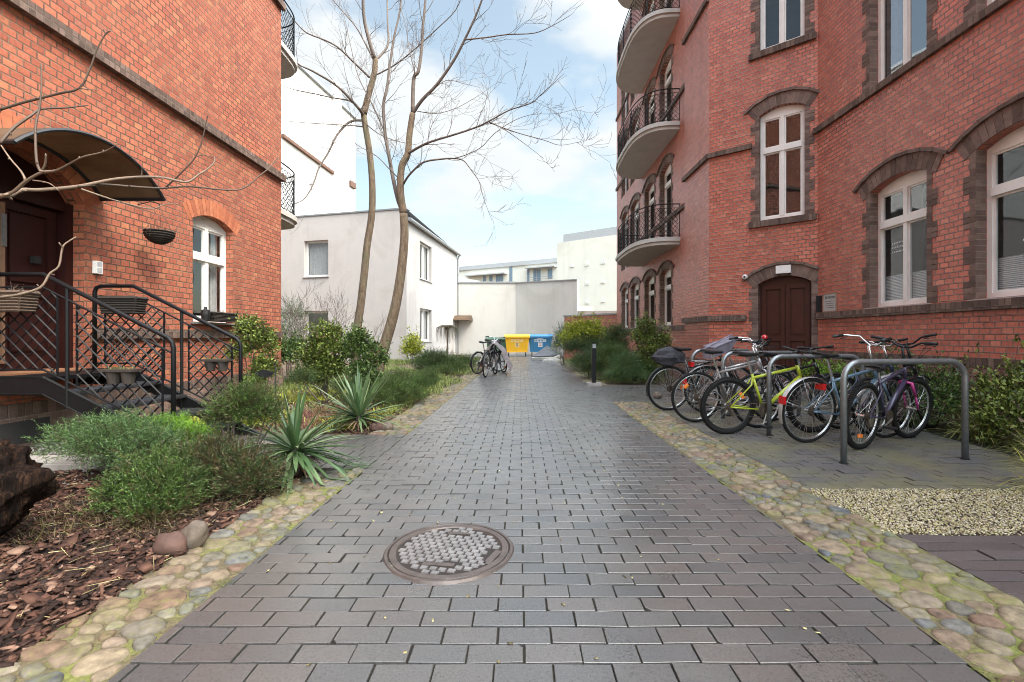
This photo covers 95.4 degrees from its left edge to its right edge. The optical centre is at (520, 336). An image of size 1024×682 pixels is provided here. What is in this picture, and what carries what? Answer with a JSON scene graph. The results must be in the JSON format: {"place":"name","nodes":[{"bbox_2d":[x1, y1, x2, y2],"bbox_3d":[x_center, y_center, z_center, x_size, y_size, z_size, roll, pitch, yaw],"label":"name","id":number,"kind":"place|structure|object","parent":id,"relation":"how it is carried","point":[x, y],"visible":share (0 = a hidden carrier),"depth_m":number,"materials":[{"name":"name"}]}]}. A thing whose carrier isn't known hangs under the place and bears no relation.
{"place":"outdoors","nodes":[
{"label":"outdoors","id":0,"kind":"place"},
{"bbox_2d":[0,0,296,449],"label":"brick building","id":1,"kind":"structure","parent":0,"point":[165,78],"depth_m":6.28,"materials":[{"name":"red brick"}]},
{"bbox_2d":[0,198,55,368],"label":"door","id":2,"kind":"structure","parent":1,"relation":"in","point":[27,232],"depth_m":5.03,"materials":[{"name":"wood"}]},
{"bbox_2d":[137,201,178,245],"bbox_3d":[-4.798,-1.508,6.180,0.451,0.575,0.460,0,0,-37],"label":"hanging basket","id":3,"kind":"object","parent":1,"relation":"attached to","point":[158,236],"visible":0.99,"depth_m":6.12,"materials":[{"name":"wicker"}]},
{"bbox_2d":[182,199,240,324],"bbox_3d":[-5.513,-1.212,7.770,0.935,2.034,1.474,0,0,0],"label":"window","id":4,"kind":"structure","parent":1,"relation":"in","point":[207,262],"depth_m":8.09,"materials":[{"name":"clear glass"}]},
{"bbox_2d":[201,307,239,321],"bbox_3d":[-4.969,-0.365,7.651,0.243,0.260,0.832,0,0,0],"label":"window box","id":5,"kind":"object","parent":1,"relation":"on","point":[207,315],"visible":0.94,"depth_m":7.51,"materials":[{"name":"plastic"}]},
{"bbox_2d":[0,467,315,666],"bbox_3d":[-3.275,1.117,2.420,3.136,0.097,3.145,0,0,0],"label":"bark mulch","id":6,"kind":"object","parent":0,"point":[62,581],"visible":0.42,"depth_m":2.33,"materials":[{"name":"brown wood"}]},
{"bbox_2d":[0,438,59,536],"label":"rotten stump","id":7,"kind":"object","parent":6,"relation":"on","point":[27,482],"visible":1,"depth_m":2.45,"materials":[{"name":"brown wood"}]},
{"bbox_2d":[21,404,194,478],"bbox_3d":[-3.327,0.837,3.757,1.340,0.604,0.938,0,0,0],"label":"juniper","id":8,"kind":"object","parent":6,"relation":"on","point":[104,434],"visible":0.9,"depth_m":3.65,"materials":[{"name":"green plant"}]},
{"bbox_2d":[0,482,260,559],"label":"dead needle grass","id":9,"kind":"structure","parent":6,"relation":"on","point":[79,521],"depth_m":2.73,"materials":[{"name":"brown plant"}]},
{"bbox_2d":[0,29,278,298],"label":"bare tree","id":10,"kind":"object","parent":6,"relation":"on","point":[18,189],"visible":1,"depth_m":2.62,"materials":[{"name":"brown plant"}]},
{"bbox_2d":[0,466,280,617],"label":"fallen twigs","id":11,"kind":"object","parent":6,"relation":"on","point":[89,543],"visible":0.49,"depth_m":2.54,"materials":[{"name":"brown wood"}]},
{"bbox_2d":[56,436,227,532],"bbox_3d":[-2.328,0.908,3.020,0.830,0.511,0.777,0,0,24],"label":"juniper","id":12,"kind":"object","parent":6,"relation":"on","point":[154,482],"visible":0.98,"depth_m":2.87,"materials":[{"name":"green plant"}]},
{"bbox_2d":[152,531,186,555],"bbox_3d":[-1.820,1.083,2.434,0.159,0.117,0.118,0,0,-5],"label":"stone","id":13,"kind":"object","parent":6,"relation":"on","point":[165,544],"visible":0.9,"depth_m":2.39,"materials":[{"name":"pink stone"}]},
{"bbox_2d":[180,520,208,548],"bbox_3d":[-1.744,1.067,2.489,0.133,0.179,0.100,26,0,0],"label":"stone","id":14,"kind":"object","parent":6,"relation":"on","point":[195,533],"visible":0.84,"depth_m":2.46,"materials":[{"name":"beige stone"}]},
{"bbox_2d":[161,369,298,510],"bbox_3d":[-2.113,0.697,3.367,0.932,0.887,1.005,0,0,-29],"label":"juniper","id":15,"kind":"object","parent":6,"relation":"on","point":[238,467],"visible":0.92,"depth_m":3.34,"materials":[{"name":"green plant"}]},
{"bbox_2d":[226,385,375,499],"bbox_3d":[-1.864,0.761,3.814,1.255,0.738,1.254,0,0,0],"label":"yucca","id":16,"kind":"object","parent":6,"relation":"on","point":[293,439],"visible":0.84,"depth_m":3.77,"materials":[{"name":"green plant"}]},
{"bbox_2d":[119,434,405,469],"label":"stair path","id":17,"kind":"structure","parent":0,"point":[374,448],"depth_m":4.74,"materials":[{"name":"grey concrete"}]},
{"bbox_2d":[30,441,270,485],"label":"wall pebbles","id":18,"kind":"object","parent":17,"relation":"on","point":[40,449],"depth_m":4.53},
{"bbox_2d":[30,454,123,471],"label":"stone slab","id":19,"kind":"structure","parent":18,"relation":"on","point":[52,465],"depth_m":3.92,"materials":[{"name":"grey stone"}]},
{"bbox_2d":[131,408,224,452],"bbox_3d":[-3.049,0.886,4.123,0.826,0.504,0.615,0,0,0],"label":"bright conifer","id":20,"kind":"object","parent":17,"relation":"on","point":[191,429],"visible":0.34,"depth_m":4.06,"materials":[{"name":"green plant"}]},
{"bbox_2d":[30,355,561,665],"bbox_3d":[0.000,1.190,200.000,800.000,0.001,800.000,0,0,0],"label":"ground","id":21,"kind":"structure","parent":0,"point":[283,366],"depth_m":15.04,"materials":[{"name":"soil"}]},
{"bbox_2d":[0,272,263,446],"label":"metal staircase","id":22,"kind":"structure","parent":21,"relation":"on","point":[47,386],"depth_m":4.30,"materials":[{"name":"metal"}]},
{"bbox_2d":[0,284,40,311],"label":"wicker planter","id":23,"kind":"object","parent":22,"relation":"hanging from","point":[26,303],"visible":0.89,"depth_m":4.13,"materials":[{"name":"wicker"}]},
{"bbox_2d":[99,365,142,383],"bbox_3d":[-3.620,0.342,4.227,0.290,0.176,0.134,0,0,0],"label":"double planter","id":24,"kind":"object","parent":22,"relation":"attached to","point":[125,376],"visible":1,"depth_m":4.18,"materials":[{"name":"concrete"}]},
{"bbox_2d":[97,292,148,313],"bbox_3d":[-4.440,-0.383,5.202,0.452,0.271,0.250,0,0,0],"label":"wicker planter","id":25,"kind":"object","parent":22,"relation":"hanging from","point":[129,304],"visible":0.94,"depth_m":5.13,"materials":[{"name":"wicker"}]},
{"bbox_2d":[200,356,232,370],"bbox_3d":[-3.413,0.301,5.220,0.322,0.177,0.126,0,0,0],"label":"double planter","id":26,"kind":"object","parent":22,"relation":"hanging from","point":[210,364],"visible":1,"depth_m":5.18,"materials":[{"name":"ceramic"}]},
{"bbox_2d":[0,467,364,681],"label":"cobble edging","id":27,"kind":"object","parent":21,"relation":"on","point":[107,640],"visible":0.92,"depth_m":2.00,"materials":[{"name":"beige stone"}]},
{"bbox_2d":[457,279,578,354],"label":"rendered wall","id":28,"kind":"structure","parent":21,"relation":"on","point":[497,309],"depth_m":29.70,"materials":[{"name":"paint"}]},
{"bbox_2d":[563,313,616,358],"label":"garden wall","id":29,"kind":"structure","parent":21,"relation":"on","point":[607,317],"depth_m":22.39,"materials":[{"name":"brick"}]},
{"bbox_2d":[613,401,1023,681],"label":"cobble edging","id":30,"kind":"object","parent":21,"relation":"on","point":[968,618],"visible":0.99,"depth_m":2.33,"materials":[{"name":"beige stone"}]},
{"bbox_2d":[615,0,1023,433],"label":"brick building","id":31,"kind":"structure","parent":21,"relation":"on","point":[794,161],"depth_m":9.03,"materials":[{"name":"red brick"}]},
{"bbox_2d":[619,281,628,328],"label":"window","id":32,"kind":"structure","parent":31,"relation":"in","point":[624,295],"depth_m":20.11,"materials":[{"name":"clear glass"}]},
{"bbox_2d":[628,276,640,328],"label":"window","id":33,"kind":"structure","parent":31,"relation":"in","point":[635,280],"depth_m":18.39,"materials":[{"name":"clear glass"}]},
{"bbox_2d":[641,268,655,325],"bbox_3d":[4.812,-1.284,15.846,0.935,1.979,1.783,0,0,0],"label":"window","id":34,"kind":"structure","parent":31,"relation":"in","point":[650,272],"depth_m":16.34,"materials":[{"name":"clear glass"}]},
{"bbox_2d":[641,173,656,238],"bbox_3d":[4.816,-4.122,15.846,0.928,2.624,1.783,0,0,0],"label":"window","id":35,"kind":"structure","parent":31,"relation":"in","point":[652,177],"depth_m":16.32,"materials":[{"name":"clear glass"}]},
{"bbox_2d":[641,77,656,126],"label":"window","id":36,"kind":"structure","parent":31,"relation":"in","point":[652,82],"depth_m":16.06,"materials":[{"name":"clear glass"}]},
{"bbox_2d":[656,260,674,326],"bbox_3d":[4.812,-1.284,14.093,0.935,1.979,1.650,0,0,0],"label":"window","id":37,"kind":"structure","parent":31,"relation":"in","point":[665,264],"depth_m":14.61,"materials":[{"name":"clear glass"}]},
{"bbox_2d":[656,153,674,236],"bbox_3d":[4.816,-4.122,14.093,0.928,2.624,1.650,0,0,0],"label":"window","id":38,"kind":"structure","parent":31,"relation":"in","point":[669,157],"depth_m":14.61,"materials":[{"name":"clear glass"}]},
{"bbox_2d":[656,44,674,121],"bbox_3d":[4.816,-7.282,14.093,0.928,2.624,1.650,0,0,0],"label":"window","id":39,"kind":"structure","parent":31,"relation":"in","point":[669,50],"depth_m":14.52,"materials":[{"name":"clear glass"}]},
{"bbox_2d":[742,261,819,388],"bbox_3d":[5.479,-0.234,9.656,1.611,2.608,0.208,0,0,39],"label":"door","id":40,"kind":"structure","parent":31,"relation":"in","point":[783,308],"depth_m":9.70,"materials":[{"name":"brown wood"}]},
{"bbox_2d":[744,86,819,221],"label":"window","id":41,"kind":"structure","parent":31,"relation":"in","point":[781,172],"depth_m":9.90,"materials":[{"name":"white glass"}]},
{"bbox_2d":[751,0,814,53],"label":"window","id":42,"kind":"structure","parent":31,"relation":"in","point":[776,22],"depth_m":9.97,"materials":[{"name":"clear glass"}]},
{"bbox_2d":[862,0,937,93],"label":"window","id":43,"kind":"structure","parent":31,"relation":"in","point":[902,29],"depth_m":7.81,"materials":[{"name":"clear glass"}]},
{"bbox_2d":[852,147,948,308],"bbox_3d":[6.317,-1.643,7.305,0.945,2.395,1.835,0,0,0],"label":"window","id":44,"kind":"structure","parent":31,"relation":"in","point":[902,246],"depth_m":7.67,"materials":[{"name":"white glass"}]},
{"bbox_2d":[963,0,994,22],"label":"window","id":45,"kind":"structure","parent":31,"relation":"in","point":[974,6],"depth_m":6.05,"materials":[{"name":"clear glass"}]},
{"bbox_2d":[947,92,1023,300],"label":"window","id":46,"kind":"structure","parent":31,"relation":"in","point":[1005,159],"depth_m":6.03,"materials":[{"name":"white glass"}]},
{"bbox_2d":[281,58,358,215],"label":"gable building","id":47,"kind":"structure","parent":0,"point":[334,188],"depth_m":38.57,"materials":[{"name":"paint"}]},
{"bbox_2d":[189,357,497,434],"bbox_3d":[-4.062,1.160,15.685,5.876,0.001,20.630,0,0,0],"label":"garden bed","id":48,"kind":"object","parent":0,"point":[396,414],"visible":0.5,"depth_m":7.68,"materials":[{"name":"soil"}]},
{"bbox_2d":[220,308,285,394],"bbox_3d":[-4.343,0.338,7.618,0.934,1.593,0.714,0,0,-14],"label":"shrub","id":49,"kind":"object","parent":48,"relation":"on","point":[247,328],"visible":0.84,"depth_m":7.53,"materials":[{"name":"green plant"}]},
{"bbox_2d":[281,329,310,372],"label":"box bush","id":50,"kind":"object","parent":48,"relation":"on","point":[290,345],"visible":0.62,"depth_m":10.56,"materials":[{"name":"green plant"}]},
{"bbox_2d":[281,294,314,374],"bbox_3d":[-6.644,-0.075,13.352,1.430,2.413,1.655,0,0,0],"label":"feathery conifer","id":51,"kind":"object","parent":48,"relation":"on","point":[286,328],"visible":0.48,"depth_m":13.36,"materials":[{"name":"plant"}]},
{"bbox_2d":[186,388,424,431],"bbox_3d":[-3.178,1.046,7.542,3.158,0.152,4.288,0,0,0],"label":"lime ground cover","id":52,"kind":"object","parent":48,"relation":"on","point":[292,400],"visible":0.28,"depth_m":6.94,"materials":[{"name":"green plant"}]},
{"bbox_2d":[169,368,463,417],"bbox_3d":[-3.608,1.023,10.538,4.134,0.198,9.420,0,0,0],"label":"green ground cover","id":53,"kind":"object","parent":48,"relation":"on","point":[349,398],"visible":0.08,"depth_m":7.46,"materials":[{"name":"green plant"}]},
{"bbox_2d":[263,403,383,429],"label":"red heather","id":54,"kind":"object","parent":48,"relation":"on","point":[308,415],"visible":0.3,"depth_m":6.30,"materials":[{"name":"red plant"}]},
{"bbox_2d":[293,318,354,397],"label":"shrub","id":55,"kind":"object","parent":48,"relation":"on","point":[321,350],"visible":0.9,"depth_m":8.41,"materials":[{"name":"green plant"}]},
{"bbox_2d":[283,363,364,403],"bbox_3d":[-3.232,0.787,7.813,1.748,0.706,0.806,0,0,29],"label":"juniper","id":56,"kind":"object","parent":48,"relation":"on","point":[301,374],"visible":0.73,"depth_m":7.86,"materials":[{"name":"green plant"}]},
{"bbox_2d":[281,272,385,360],"bbox_3d":[-4.752,-0.279,11.943,3.168,2.804,1.867,0,0,-24],"label":"bare shrub","id":57,"kind":"object","parent":48,"relation":"on","point":[303,325],"visible":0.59,"depth_m":11.87,"materials":[{"name":"brown plant"}]},
{"bbox_2d":[304,363,409,432],"bbox_3d":[-2.043,0.720,5.802,1.250,0.819,1.261,0,0,-19],"label":"yucca","id":58,"kind":"object","parent":48,"relation":"on","point":[358,416],"visible":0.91,"depth_m":5.74,"materials":[{"name":"green plant"}]},
{"bbox_2d":[338,318,392,394],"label":"shrub","id":59,"kind":"object","parent":48,"relation":"on","point":[370,351],"visible":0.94,"depth_m":8.31,"materials":[{"name":"green plant"}]},
{"bbox_2d":[281,0,460,361],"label":"bare tree","id":60,"kind":"object","parent":48,"relation":"on","point":[360,306],"visible":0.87,"depth_m":12.61,"materials":[{"name":"brown plant"}]},
{"bbox_2d":[267,356,488,394],"bbox_3d":[-3.714,0.989,15.848,5.382,0.267,15.331,0,0,0],"label":"yellow ground cover","id":61,"kind":"object","parent":48,"relation":"on","point":[436,387],"visible":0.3,"depth_m":11.16,"materials":[{"name":"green plant"}]},
{"bbox_2d":[362,366,434,408],"bbox_3d":[-2.012,0.815,7.734,1.209,0.653,1.887,0,0,0],"label":"juniper","id":62,"kind":"object","parent":48,"relation":"on","point":[405,391],"visible":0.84,"depth_m":7.61,"materials":[{"name":"green plant"}]},
{"bbox_2d":[397,324,426,362],"bbox_3d":[-4.493,0.305,19.513,1.261,1.658,1.093,0,0,0],"label":"laurel","id":63,"kind":"object","parent":48,"relation":"on","point":[412,344],"visible":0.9,"depth_m":19.34,"materials":[{"name":"green plant"}]},
{"bbox_2d":[399,366,443,390],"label":"juniper","id":64,"kind":"object","parent":48,"relation":"on","point":[427,377],"visible":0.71,"depth_m":9.72,"materials":[{"name":"green plant"}]},
{"bbox_2d":[368,373,479,435],"bbox_3d":[-1.472,1.124,9.691,0.464,0.036,8.810,0,0,1],"label":"cobble edging","id":65,"kind":"object","parent":48,"relation":"on","point":[415,417],"visible":0.88,"depth_m":7.06,"materials":[{"name":"beige stone"}]},
{"bbox_2d":[409,345,463,371],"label":"juniper","id":66,"kind":"object","parent":48,"relation":"on","point":[422,360],"visible":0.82,"depth_m":14.14,"materials":[{"name":"green plant"}]},
{"bbox_2d":[424,350,480,376],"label":"juniper","id":67,"kind":"object","parent":48,"relation":"on","point":[445,369],"visible":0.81,"depth_m":14.00,"materials":[{"name":"green plant"}]},
{"bbox_2d":[290,0,630,380],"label":"bare tree","id":68,"kind":"object","parent":48,"relation":"on","point":[393,313],"visible":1,"depth_m":11.25,"materials":[{"name":"brown plant"}]},
{"bbox_2d":[281,207,472,361],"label":"rendered house","id":69,"kind":"structure","parent":0,"point":[326,249],"depth_m":22.12,"materials":[{"name":"white paint"}]},
{"bbox_2d":[302,241,328,277],"bbox_3d":[-9.685,-3.677,22.337,1.456,1.766,0.409,0,0,15],"label":"window","id":70,"kind":"structure","parent":69,"relation":"in","point":[316,251],"depth_m":22.51,"materials":[{"name":"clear glass"}]},
{"bbox_2d":[419,243,431,282],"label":"window","id":71,"kind":"structure","parent":69,"relation":"in","point":[424,250],"depth_m":24.46,"materials":[{"name":"clear glass"}]},
{"bbox_2d":[281,0,630,266],"label":"sky","id":72,"kind":"structure","parent":0,"point":[580,195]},
{"bbox_2d":[459,258,556,281],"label":"apartment block","id":73,"kind":"structure","parent":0,"point":[534,270],"depth_m":84.73,"materials":[{"name":"concrete"}]},
{"bbox_2d":[466,354,562,356],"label":"bin yard paving","id":74,"kind":"structure","parent":0,"point":[512,355],"depth_m":27.21,"materials":[{"name":"grey concrete"}]},
{"bbox_2d":[504,334,530,356],"bbox_3d":[-0.169,0.511,26.067,1.500,1.232,1.085,0,0,0],"label":"waste bin","id":75,"kind":"object","parent":74,"relation":"on","point":[517,342],"visible":0.91,"depth_m":25.62,"materials":[{"name":"yellow plastic"}]},
{"bbox_2d":[529,334,552,355],"bbox_3d":[1.147,0.511,26.587,1.500,1.232,1.085,0,0,2],"label":"waste bin","id":76,"kind":"object","parent":74,"relation":"on","point":[537,342],"visible":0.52,"depth_m":26.14,"materials":[{"name":"blue plastic"}]},
{"bbox_2d":[107,357,989,681],"bbox_3d":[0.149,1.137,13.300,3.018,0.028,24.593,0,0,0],"label":"paved path","id":77,"kind":"structure","parent":0,"point":[763,635],"depth_m":2.10,"materials":[{"name":"stone"}]},
{"bbox_2d":[382,523,513,585],"bbox_3d":[-0.372,1.127,2.462,0.690,0.016,0.690,0,0,0],"label":"manhole cover","id":78,"kind":"object","parent":77,"relation":"on","point":[450,553],"visible":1,"depth_m":2.40,"materials":[{"name":"metal"}]},
{"bbox_2d":[557,226,616,310],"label":"white building","id":79,"kind":"structure","parent":0,"point":[586,259],"depth_m":58.87,"materials":[{"name":"white paint"}]},
{"bbox_2d":[565,359,690,384],"bbox_3d":[3.176,1.160,17.380,2.447,0.001,13.240,0,0,0],"label":"garden bed","id":80,"kind":"object","parent":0,"point":[640,383],"depth_m":11.66,"materials":[{"name":"soil"}]},
{"bbox_2d":[554,330,604,368],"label":"fir bush","id":81,"kind":"object","parent":80,"relation":"on","point":[572,345],"visible":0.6,"depth_m":14.59,"materials":[{"name":"green plant"}]},
{"bbox_2d":[555,311,616,366],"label":"shrub","id":82,"kind":"object","parent":80,"relation":"on","point":[577,328],"visible":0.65,"depth_m":15.18,"materials":[{"name":"green plant"}]},
{"bbox_2d":[562,343,610,379],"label":"juniper","id":83,"kind":"object","parent":80,"relation":"on","point":[585,357],"visible":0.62,"depth_m":12.25,"materials":[{"name":"green plant"}]},
{"bbox_2d":[590,338,637,379],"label":"juniper","id":84,"kind":"object","parent":80,"relation":"on","point":[605,352],"visible":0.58,"depth_m":11.99,"materials":[{"name":"green plant"}]},
{"bbox_2d":[597,317,634,349],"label":"pine bush","id":85,"kind":"object","parent":80,"relation":"on","point":[620,334],"visible":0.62,"depth_m":13.07,"materials":[{"name":"green plant"}]},
{"bbox_2d":[597,349,671,382],"bbox_3d":[2.800,0.690,11.464,1.858,0.902,1.344,0,0,0],"label":"juniper","id":86,"kind":"object","parent":80,"relation":"on","point":[625,370],"visible":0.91,"depth_m":11.26,"materials":[{"name":"green plant"}]},
{"bbox_2d":[628,310,675,379],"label":"shrub","id":87,"kind":"object","parent":80,"relation":"on","point":[660,339],"visible":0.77,"depth_m":11.45,"materials":[{"name":"green plant"}]},
{"bbox_2d":[591,385,829,401],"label":"paved path","id":88,"kind":"structure","parent":0,"point":[618,393],"depth_m":9.16,"materials":[{"name":"stone"}]},
{"bbox_2d":[646,402,1023,491],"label":"bicycle stand paving","id":89,"kind":"structure","parent":0,"point":[924,460],"depth_m":4.30,"materials":[{"name":"grey concrete"}]},
{"bbox_2d":[646,346,754,409],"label":"bicycle","id":90,"kind":"object","parent":89,"relation":"on","point":[668,357],"visible":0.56,"depth_m":7.03,"materials":[{"name":"rubber"}]},
{"bbox_2d":[671,335,796,421],"bbox_3d":[2.827,0.550,6.117,1.720,1.163,0.593,0,4,-4],"label":"bicycle","id":91,"kind":"object","parent":89,"relation":"on","point":[697,397],"visible":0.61,"depth_m":6.09,"materials":[{"name":"rubber"}]},
{"bbox_2d":[682,334,793,411],"bbox_3d":[3.263,0.547,6.925,1.755,1.168,0.593,0,3,-6],"label":"bicycle","id":92,"kind":"object","parent":89,"relation":"on","point":[725,344],"visible":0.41,"depth_m":6.86,"materials":[{"name":"metal"}]},
{"bbox_2d":[694,338,801,408],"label":"bicycle","id":93,"kind":"object","parent":89,"relation":"on","point":[736,374],"visible":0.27,"depth_m":7.23,"materials":[{"name":"metal"}]},
{"bbox_2d":[720,351,800,417],"bbox_3d":[3.369,0.667,6.509,1.227,0.926,0.071,0,0,-8],"label":"bicycle stand","id":94,"kind":"object","parent":89,"relation":"on","point":[726,356],"visible":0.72,"depth_m":6.44,"materials":[{"name":"metal"}]},
{"bbox_2d":[699,346,839,433],"bbox_3d":[2.911,0.637,5.387,1.720,1.000,0.582,0,5,-5],"label":"bicycle","id":95,"kind":"object","parent":89,"relation":"on","point":[752,408],"visible":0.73,"depth_m":5.36,"materials":[{"name":"metal"}]},
{"bbox_2d":[732,345,856,427],"bbox_3d":[3.445,0.625,5.844,1.720,1.011,0.582,0,-3,-8],"label":"bicycle","id":96,"kind":"object","parent":89,"relation":"on","point":[777,390],"visible":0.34,"depth_m":5.80,"materials":[{"name":"rubber"}]},
{"bbox_2d":[766,354,864,435],"bbox_3d":[3.402,0.667,5.356,1.219,0.926,0.072,0,0,-6],"label":"bicycle stand","id":97,"kind":"object","parent":89,"relation":"on","point":[769,389],"visible":0.83,"depth_m":5.30,"materials":[{"name":"metal"}]},
{"bbox_2d":[778,334,912,442],"bbox_3d":[3.556,0.561,5.021,1.755,1.142,0.593,0,4,-13],"label":"bicycle","id":98,"kind":"object","parent":89,"relation":"on","point":[832,395],"visible":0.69,"depth_m":4.96,"materials":[{"name":"rubber"}]},
{"bbox_2d":[813,338,923,428],"bbox_3d":[4.394,0.585,5.826,1.725,1.093,0.626,0,-4,-12],"label":"bicycle","id":99,"kind":"object","parent":89,"relation":"on","point":[851,382],"visible":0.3,"depth_m":5.75,"materials":[{"name":"metal"}]},
{"bbox_2d":[847,335,937,449],"bbox_3d":[3.881,0.573,4.887,1.709,1.129,0.621,0,4,-29],"label":"bicycle","id":100,"kind":"object","parent":89,"relation":"on","point":[889,414],"visible":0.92,"depth_m":4.82,"materials":[{"name":"rubber"}]},
{"bbox_2d":[851,333,939,434],"bbox_3d":[4.524,0.546,5.541,1.625,1.169,0.613,0,0,-40],"label":"bicycle","id":101,"kind":"object","parent":89,"relation":"on","point":[902,406],"visible":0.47,"depth_m":5.48,"materials":[{"name":"metal"}]},
{"bbox_2d":[839,358,970,463],"bbox_3d":[3.486,0.667,4.215,1.291,0.926,0.072,0,0,-7],"label":"bicycle stand","id":102,"kind":"object","parent":89,"relation":"on","point":[959,365],"visible":1,"depth_m":4.19,"materials":[{"name":"metal"}]},
{"bbox_2d":[810,488,1023,535],"bbox_3d":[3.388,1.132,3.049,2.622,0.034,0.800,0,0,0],"label":"pale gravel","id":103,"kind":"structure","parent":0,"point":[909,502],"depth_m":3.04,"materials":[{"name":"beige gravel"}]},
{"bbox_2d":[819,396,1023,451],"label":"bed soil","id":104,"kind":"structure","parent":0,"point":[956,434],"depth_m":5.56,"materials":[{"name":"brown soil"}]},
{"bbox_2d":[801,353,847,396],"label":"shrub","id":105,"kind":"object","parent":104,"relation":"on","point":[824,370],"visible":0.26,"depth_m":8.41,"materials":[{"name":"green plant"}]},
{"bbox_2d":[832,343,989,431],"bbox_3d":[5.238,0.629,6.432,1.375,1.188,2.685,0,0,19],"label":"shrub","id":106,"kind":"object","parent":104,"relation":"on","point":[942,398],"visible":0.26,"depth_m":5.64,"materials":[{"name":"green plant"}]},
{"bbox_2d":[929,386,1023,450],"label":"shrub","id":107,"kind":"object","parent":104,"relation":"on","point":[979,434],"visible":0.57,"depth_m":4.93,"materials":[{"name":"green plant"}]},
{"bbox_2d":[950,333,1023,448],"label":"shrub","id":108,"kind":"object","parent":104,"relation":"on","point":[1007,394],"visible":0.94,"depth_m":4.84,"materials":[{"name":"green plant"}]},
{"bbox_2d":[897,535,1023,602],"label":"paving","id":109,"kind":"structure","parent":0,"point":[976,556],"depth_m":2.40,"materials":[{"name":"grey stone"}]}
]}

